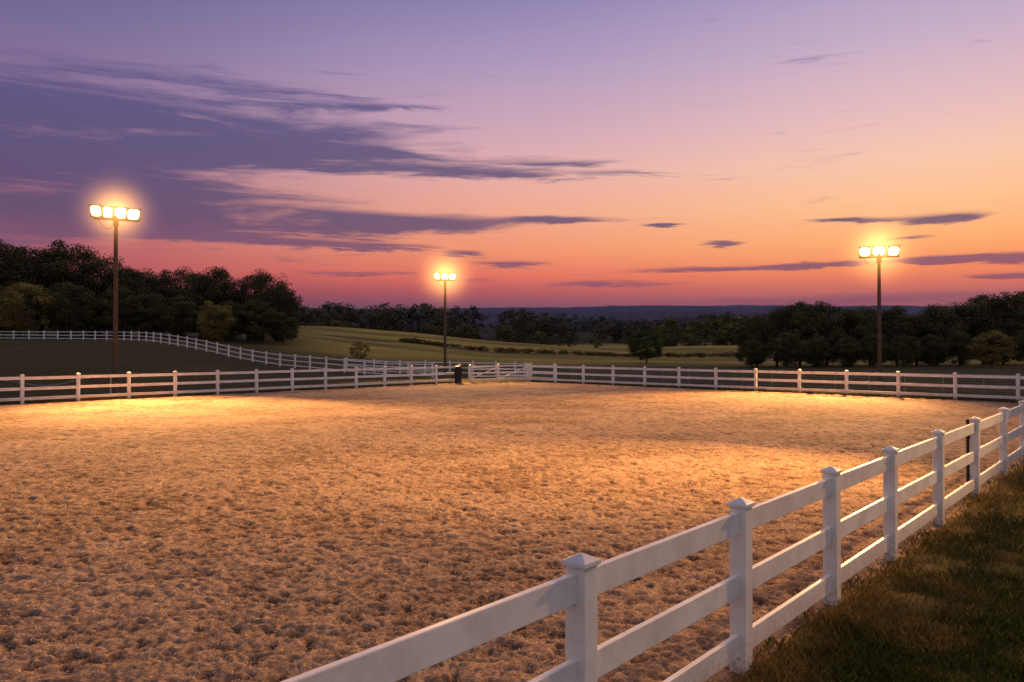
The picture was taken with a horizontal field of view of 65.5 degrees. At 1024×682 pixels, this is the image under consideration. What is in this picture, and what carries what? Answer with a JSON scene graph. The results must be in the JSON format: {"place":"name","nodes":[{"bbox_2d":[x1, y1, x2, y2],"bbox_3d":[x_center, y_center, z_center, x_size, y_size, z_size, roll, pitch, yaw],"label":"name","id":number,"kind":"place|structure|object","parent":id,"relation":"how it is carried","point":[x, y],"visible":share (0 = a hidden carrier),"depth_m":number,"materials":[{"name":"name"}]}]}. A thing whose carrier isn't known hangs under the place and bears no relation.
{"place":"outdoors","nodes":[
{"label":"outdoors","id":0,"kind":"place"},
{"bbox_2d":[0,382,1021,681],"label":"arena sand","id":1,"kind":"structure","parent":0,"point":[584,418],"depth_m":13.18,"materials":[{"name":"beige sand"}]},
{"bbox_2d":[454,366,462,382],"bbox_3d":[-4.050,2.511,59.879,0.700,1.280,0.660,0,-1,0],"label":"trash bin","id":2,"kind":"object","parent":1,"relation":"on","point":[458,374],"visible":1,"depth_m":59.65,"materials":[{"name":"black plastic"}]},
{"bbox_2d":[0,435,1018,681],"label":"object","id":3,"kind":"object","parent":1,"relation":"on","point":[384,559],"visible":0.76,"depth_m":9.87,"materials":[{"name":"brown sand"}]},
{"bbox_2d":[0,305,1023,681],"bbox_3d":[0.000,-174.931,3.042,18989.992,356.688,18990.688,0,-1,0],"label":"grass terrain","id":4,"kind":"structure","parent":0,"point":[38,355],"depth_m":82.59,"materials":[{"name":"green plant"}]},
{"bbox_2d":[0,286,35,337],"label":"oak tree","id":5,"kind":"object","parent":4,"relation":"on","point":[3,328],"visible":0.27,"depth_m":132.93,"materials":[{"name":"green plant"}]},
{"bbox_2d":[0,239,42,322],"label":"oak tree","id":6,"kind":"object","parent":4,"relation":"on","point":[14,260],"visible":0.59,"depth_m":140.65,"materials":[{"name":"green plant"}]},
{"bbox_2d":[0,244,55,336],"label":"oak tree","id":7,"kind":"object","parent":4,"relation":"on","point":[28,257],"visible":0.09,"depth_m":148.72,"materials":[{"name":"green plant"}]},
{"bbox_2d":[0,282,57,338],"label":"maple tree","id":8,"kind":"object","parent":4,"relation":"on","point":[30,289],"visible":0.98,"depth_m":127.25,"materials":[{"name":"green plant"}]},
{"bbox_2d":[15,247,77,336],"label":"oak tree","id":9,"kind":"object","parent":4,"relation":"on","point":[41,327],"visible":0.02,"depth_m":155.73,"materials":[{"name":"green plant"}]},
{"bbox_2d":[0,377,111,393],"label":"water hose","id":10,"kind":"object","parent":4,"relation":"on","point":[55,384],"visible":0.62,"depth_m":41.63,"materials":[{"name":"rubber"}]},
{"bbox_2d":[13,239,109,336],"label":"oak tree","id":11,"kind":"object","parent":4,"relation":"on","point":[86,280],"visible":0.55,"depth_m":143.10,"materials":[{"name":"green plant"}]},
{"bbox_2d":[36,280,96,337],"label":"oak tree","id":12,"kind":"object","parent":4,"relation":"on","point":[58,314],"visible":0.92,"depth_m":130.82,"materials":[{"name":"green plant"}]},
{"bbox_2d":[32,244,129,336],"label":"oak tree","id":13,"kind":"object","parent":4,"relation":"on","point":[99,271],"visible":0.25,"depth_m":148.81,"materials":[{"name":"green plant"}]},
{"bbox_2d":[71,295,112,337],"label":"oak tree","id":14,"kind":"object","parent":4,"relation":"on","point":[92,327],"visible":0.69,"depth_m":133.79,"materials":[{"name":"green plant"}]},
{"bbox_2d":[75,255,126,334],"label":"oak tree","id":15,"kind":"object","parent":4,"relation":"on","point":[103,265],"visible":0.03,"depth_m":164.22,"materials":[{"name":"green plant"}]},
{"bbox_2d":[89,205,140,393],"bbox_3d":[-22.900,-3.906,46.038,7.200,14.300,7.200,0,-1,0],"label":"floodlight pole","id":16,"kind":"object","parent":4,"relation":"on","point":[116,215],"visible":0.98,"depth_m":45.93,"materials":[{"name":"metal"}]},
{"bbox_2d":[93,265,146,336],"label":"oak tree","id":17,"kind":"object","parent":4,"relation":"on","point":[131,275],"visible":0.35,"depth_m":148.78,"materials":[{"name":"green plant"}]},
{"bbox_2d":[94,284,146,337],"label":"oak tree","id":18,"kind":"object","parent":4,"relation":"on","point":[125,295],"visible":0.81,"depth_m":134.96,"materials":[{"name":"green plant"}]},
{"bbox_2d":[126,268,168,335],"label":"oak tree","id":19,"kind":"object","parent":4,"relation":"on","point":[143,277],"visible":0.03,"depth_m":159.61,"materials":[{"name":"green plant"}]},
{"bbox_2d":[122,293,176,337],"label":"oak tree","id":20,"kind":"object","parent":4,"relation":"on","point":[150,326],"visible":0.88,"depth_m":135.60,"materials":[{"name":"green plant"}]},
{"bbox_2d":[133,269,188,336],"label":"oak tree","id":21,"kind":"object","parent":4,"relation":"on","point":[151,288],"visible":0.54,"depth_m":148.89,"materials":[{"name":"green plant"}]},
{"bbox_2d":[145,266,207,336],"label":"oak tree","id":22,"kind":"object","parent":4,"relation":"on","point":[184,274],"visible":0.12,"depth_m":156.80,"materials":[{"name":"green plant"}]},
{"bbox_2d":[157,294,200,338],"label":"oak tree","id":23,"kind":"object","parent":4,"relation":"on","point":[188,315],"visible":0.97,"depth_m":136.04,"materials":[{"name":"green plant"}]},
{"bbox_2d":[170,273,226,338],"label":"oak tree","id":24,"kind":"object","parent":4,"relation":"on","point":[188,281],"visible":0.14,"depth_m":148.61,"materials":[{"name":"green plant"}]},
{"bbox_2d":[183,266,244,339],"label":"oak tree","id":25,"kind":"object","parent":4,"relation":"on","point":[215,292],"visible":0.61,"depth_m":144.27,"materials":[{"name":"green plant"}]},
{"bbox_2d":[194,301,235,342],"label":"maple tree","id":26,"kind":"object","parent":4,"relation":"on","point":[202,322],"visible":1,"depth_m":129.45,"materials":[{"name":"green plant"}]},
{"bbox_2d":[0,330,433,377],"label":"white rail fence","id":27,"kind":"object","parent":4,"relation":"on","point":[364,372],"visible":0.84,"depth_m":88.46,"materials":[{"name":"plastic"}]},
{"bbox_2d":[211,283,247,338],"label":"oak tree","id":28,"kind":"object","parent":4,"relation":"on","point":[232,312],"visible":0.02,"depth_m":157.27,"materials":[{"name":"green plant"}]},
{"bbox_2d":[0,364,460,403],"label":"white rail fence","id":29,"kind":"object","parent":4,"relation":"on","point":[129,385],"visible":0.93,"depth_m":44.67,"materials":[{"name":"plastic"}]},
{"bbox_2d":[213,300,250,341],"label":"oak tree","id":30,"kind":"object","parent":4,"relation":"on","point":[236,327],"visible":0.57,"depth_m":137.37,"materials":[{"name":"green plant"}]},
{"bbox_2d":[222,275,274,340],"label":"oak tree","id":31,"kind":"object","parent":4,"relation":"on","point":[242,287],"visible":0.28,"depth_m":148.57,"materials":[{"name":"green plant"}]},
{"bbox_2d":[234,298,276,342],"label":"oak tree","id":32,"kind":"object","parent":4,"relation":"on","point":[264,309],"visible":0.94,"depth_m":139.35,"materials":[{"name":"green plant"}]},
{"bbox_2d":[219,268,301,341],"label":"oak tree","id":33,"kind":"object","parent":4,"relation":"on","point":[262,278],"visible":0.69,"depth_m":146.11,"materials":[{"name":"green plant"}]},
{"bbox_2d":[259,281,304,340],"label":"oak tree","id":34,"kind":"object","parent":4,"relation":"on","point":[283,304],"visible":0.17,"depth_m":154.72,"materials":[{"name":"green plant"}]},
{"bbox_2d":[266,311,299,343],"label":"oak tree","id":35,"kind":"object","parent":4,"relation":"on","point":[280,321],"visible":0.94,"depth_m":142.39,"materials":[{"name":"green plant"}]},
{"bbox_2d":[279,310,301,339],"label":"oak tree","id":36,"kind":"object","parent":4,"relation":"on","point":[297,314],"visible":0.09,"depth_m":164.78,"materials":[{"name":"green plant"}]},
{"bbox_2d":[348,340,370,358],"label":"shrub","id":37,"kind":"object","parent":4,"relation":"on","point":[362,355],"visible":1,"depth_m":117.62,"materials":[{"name":"green plant"}]},
{"bbox_2d":[346,357,531,376],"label":"white rail fence","id":38,"kind":"object","parent":4,"relation":"on","point":[449,362],"visible":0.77,"depth_m":78.45,"materials":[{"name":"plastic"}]},
{"bbox_2d":[434,272,455,375],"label":"floodlight pole","id":39,"kind":"object","parent":4,"relation":"on","point":[445,277],"visible":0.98,"depth_m":74.92,"materials":[{"name":"metal"}]},
{"bbox_2d":[0,301,969,347],"bbox_3d":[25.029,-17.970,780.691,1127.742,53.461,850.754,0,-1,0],"label":"distant woodland","id":40,"kind":"object","parent":4,"relation":"on","point":[723,329],"visible":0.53,"depth_m":462.95,"materials":[{"name":"green plant"}]},
{"bbox_2d":[0,379,1021,404],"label":"rough grass verge","id":41,"kind":"structure","parent":4,"relation":"on","point":[570,382],"depth_m":45.45,"materials":[{"name":"green plant"}]},
{"bbox_2d":[469,363,554,382],"bbox_3d":[-0.166,2.576,62.740,7.077,1.564,3.250,0,-1,-43],"label":"white rail fence","id":42,"kind":"object","parent":4,"relation":"on","point":[470,367],"visible":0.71,"depth_m":64.18,"materials":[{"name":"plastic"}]},
{"bbox_2d":[468,365,527,379],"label":"arena gate","id":43,"kind":"structure","parent":42,"relation":"attached to","point":[498,369],"depth_m":61.72,"materials":[{"name":"white metal"}]},
{"bbox_2d":[398,337,746,357],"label":"hedgerow","id":44,"kind":"object","parent":4,"relation":"on","point":[500,349],"visible":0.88,"depth_m":202.33,"materials":[{"name":"green plant"}]},
{"bbox_2d":[624,330,664,363],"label":"round tree","id":45,"kind":"object","parent":4,"relation":"on","point":[647,351],"visible":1,"depth_m":128.87,"materials":[{"name":"green plant"}]},
{"bbox_2d":[281,400,1023,681],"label":"white rail fence","id":46,"kind":"object","parent":4,"relation":"on","point":[580,586],"visible":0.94,"depth_m":6.17,"materials":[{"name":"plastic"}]},
{"bbox_2d":[734,340,768,367],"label":"shrub","id":47,"kind":"object","parent":4,"relation":"on","point":[754,360],"visible":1,"depth_m":103.41,"materials":[{"name":"green plant"}]},
{"bbox_2d":[732,316,775,365],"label":"oak tree","id":48,"kind":"object","parent":4,"relation":"on","point":[742,336],"visible":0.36,"depth_m":111.93,"materials":[{"name":"green plant"}]},
{"bbox_2d":[528,364,1023,401],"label":"white rail fence","id":49,"kind":"object","parent":4,"relation":"on","point":[898,384],"visible":0.93,"depth_m":46.47,"materials":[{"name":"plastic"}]},
{"bbox_2d":[744,306,810,366],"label":"oak tree","id":50,"kind":"object","parent":4,"relation":"on","point":[759,322],"visible":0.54,"depth_m":106.44,"materials":[{"name":"green plant"}]},
{"bbox_2d":[764,333,811,367],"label":"shrub","id":51,"kind":"object","parent":4,"relation":"on","point":[784,349],"visible":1,"depth_m":99.52,"materials":[{"name":"green plant"}]},
{"bbox_2d":[572,366,1023,392],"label":"wire fence","id":52,"kind":"object","parent":4,"relation":"on","point":[742,381],"visible":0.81,"depth_m":52.27,"materials":[{"name":"grey"}]},
{"bbox_2d":[761,300,841,366],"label":"oak tree","id":53,"kind":"object","parent":4,"relation":"on","point":[810,315],"visible":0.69,"depth_m":104.52,"materials":[{"name":"green plant"}]},
{"bbox_2d":[799,336,836,366],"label":"shrub","id":54,"kind":"object","parent":4,"relation":"on","point":[812,354],"visible":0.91,"depth_m":100.33,"materials":[{"name":"green plant"}]},
{"bbox_2d":[794,300,852,365],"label":"oak tree","id":55,"kind":"object","parent":4,"relation":"on","point":[828,312],"visible":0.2,"depth_m":108.74,"materials":[{"name":"green plant"}]},
{"bbox_2d":[831,335,863,366],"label":"shrub","id":56,"kind":"object","parent":4,"relation":"on","point":[850,347],"visible":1,"depth_m":99.48,"materials":[{"name":"green plant"}]},
{"bbox_2d":[820,307,876,363],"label":"oak tree","id":57,"kind":"object","parent":4,"relation":"on","point":[856,322],"visible":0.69,"depth_m":105.25,"materials":[{"name":"green plant"}]},
{"bbox_2d":[853,333,893,366],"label":"shrub","id":58,"kind":"object","parent":4,"relation":"on","point":[872,341],"visible":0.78,"depth_m":100.24,"materials":[{"name":"green plant"}]},
{"bbox_2d":[848,306,906,364],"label":"oak tree","id":59,"kind":"object","parent":4,"relation":"on","point":[871,313],"visible":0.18,"depth_m":111.04,"materials":[{"name":"green plant"}]},
{"bbox_2d":[859,246,900,386],"bbox_3d":[24.900,-3.508,54.035,8.400,13.650,8.400,0,-1,0],"label":"floodlight pole","id":60,"kind":"object","parent":4,"relation":"on","point":[880,252],"visible":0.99,"depth_m":53.93,"materials":[{"name":"metal"}]},
{"bbox_2d":[866,305,931,365],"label":"oak tree","id":61,"kind":"object","parent":4,"relation":"on","point":[897,311],"visible":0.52,"depth_m":106.70,"materials":[{"name":"green plant"}]},
{"bbox_2d":[890,314,945,364],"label":"oak tree","id":62,"kind":"object","parent":4,"relation":"on","point":[917,361],"visible":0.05,"depth_m":111.44,"materials":[{"name":"green plant"}]},
{"bbox_2d":[915,334,953,366],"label":"shrub","id":63,"kind":"object","parent":4,"relation":"on","point":[940,356],"visible":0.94,"depth_m":100.59,"materials":[{"name":"green plant"}]},
{"bbox_2d":[906,303,969,365],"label":"oak tree","id":64,"kind":"object","parent":4,"relation":"on","point":[935,315],"visible":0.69,"depth_m":105.11,"materials":[{"name":"green plant"}]},
{"bbox_2d":[942,330,978,365],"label":"shrub","id":65,"kind":"object","parent":4,"relation":"on","point":[959,337],"visible":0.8,"depth_m":101.53,"materials":[{"name":"green plant"}]},
{"bbox_2d":[931,301,997,364],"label":"oak tree","id":66,"kind":"object","parent":4,"relation":"on","point":[967,310],"visible":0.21,"depth_m":108.06,"materials":[{"name":"green plant"}]},
{"bbox_2d":[966,419,969,495],"bbox_3d":[8.142,2.121,14.181,0.122,1.460,0.068,0,-1,0],"label":"steel latch post","id":67,"kind":"object","parent":4,"relation":"on","point":[967,452],"visible":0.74,"depth_m":14.16,"materials":[{"name":"black metal"}]},
{"bbox_2d":[947,293,1018,364],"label":"oak tree","id":68,"kind":"object","parent":4,"relation":"on","point":[977,299],"visible":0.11,"depth_m":111.46,"materials":[{"name":"green plant"}]},
{"bbox_2d":[966,330,1017,366],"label":"shrub","id":69,"kind":"object","parent":4,"relation":"on","point":[975,350],"visible":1,"depth_m":93.64,"materials":[{"name":"green plant"}]},
{"bbox_2d":[968,291,1023,364],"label":"oak tree","id":70,"kind":"object","parent":4,"relation":"on","point":[1016,326],"visible":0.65,"depth_m":104.76,"materials":[{"name":"green plant"}]},
{"bbox_2d":[994,291,1023,357],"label":"oak tree","id":71,"kind":"object","parent":4,"relation":"on","point":[1011,310],"visible":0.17,"depth_m":108.87,"materials":[{"name":"green plant"}]},
{"bbox_2d":[1004,329,1023,361],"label":"shrub","id":72,"kind":"object","parent":4,"relation":"on","point":[1018,357],"visible":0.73,"depth_m":100.86,"materials":[{"name":"green plant"}]},
{"bbox_2d":[0,0,1023,308],"label":"sky","id":73,"kind":"structure","parent":0,"point":[534,153],"materials":[{"name":"purple"}]},
{"bbox_2d":[722,458,1023,681],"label":"grass","id":74,"kind":"structure","parent":0,"point":[894,624],"depth_m":7.42,"materials":[{"name":"green plant"}]}
]}

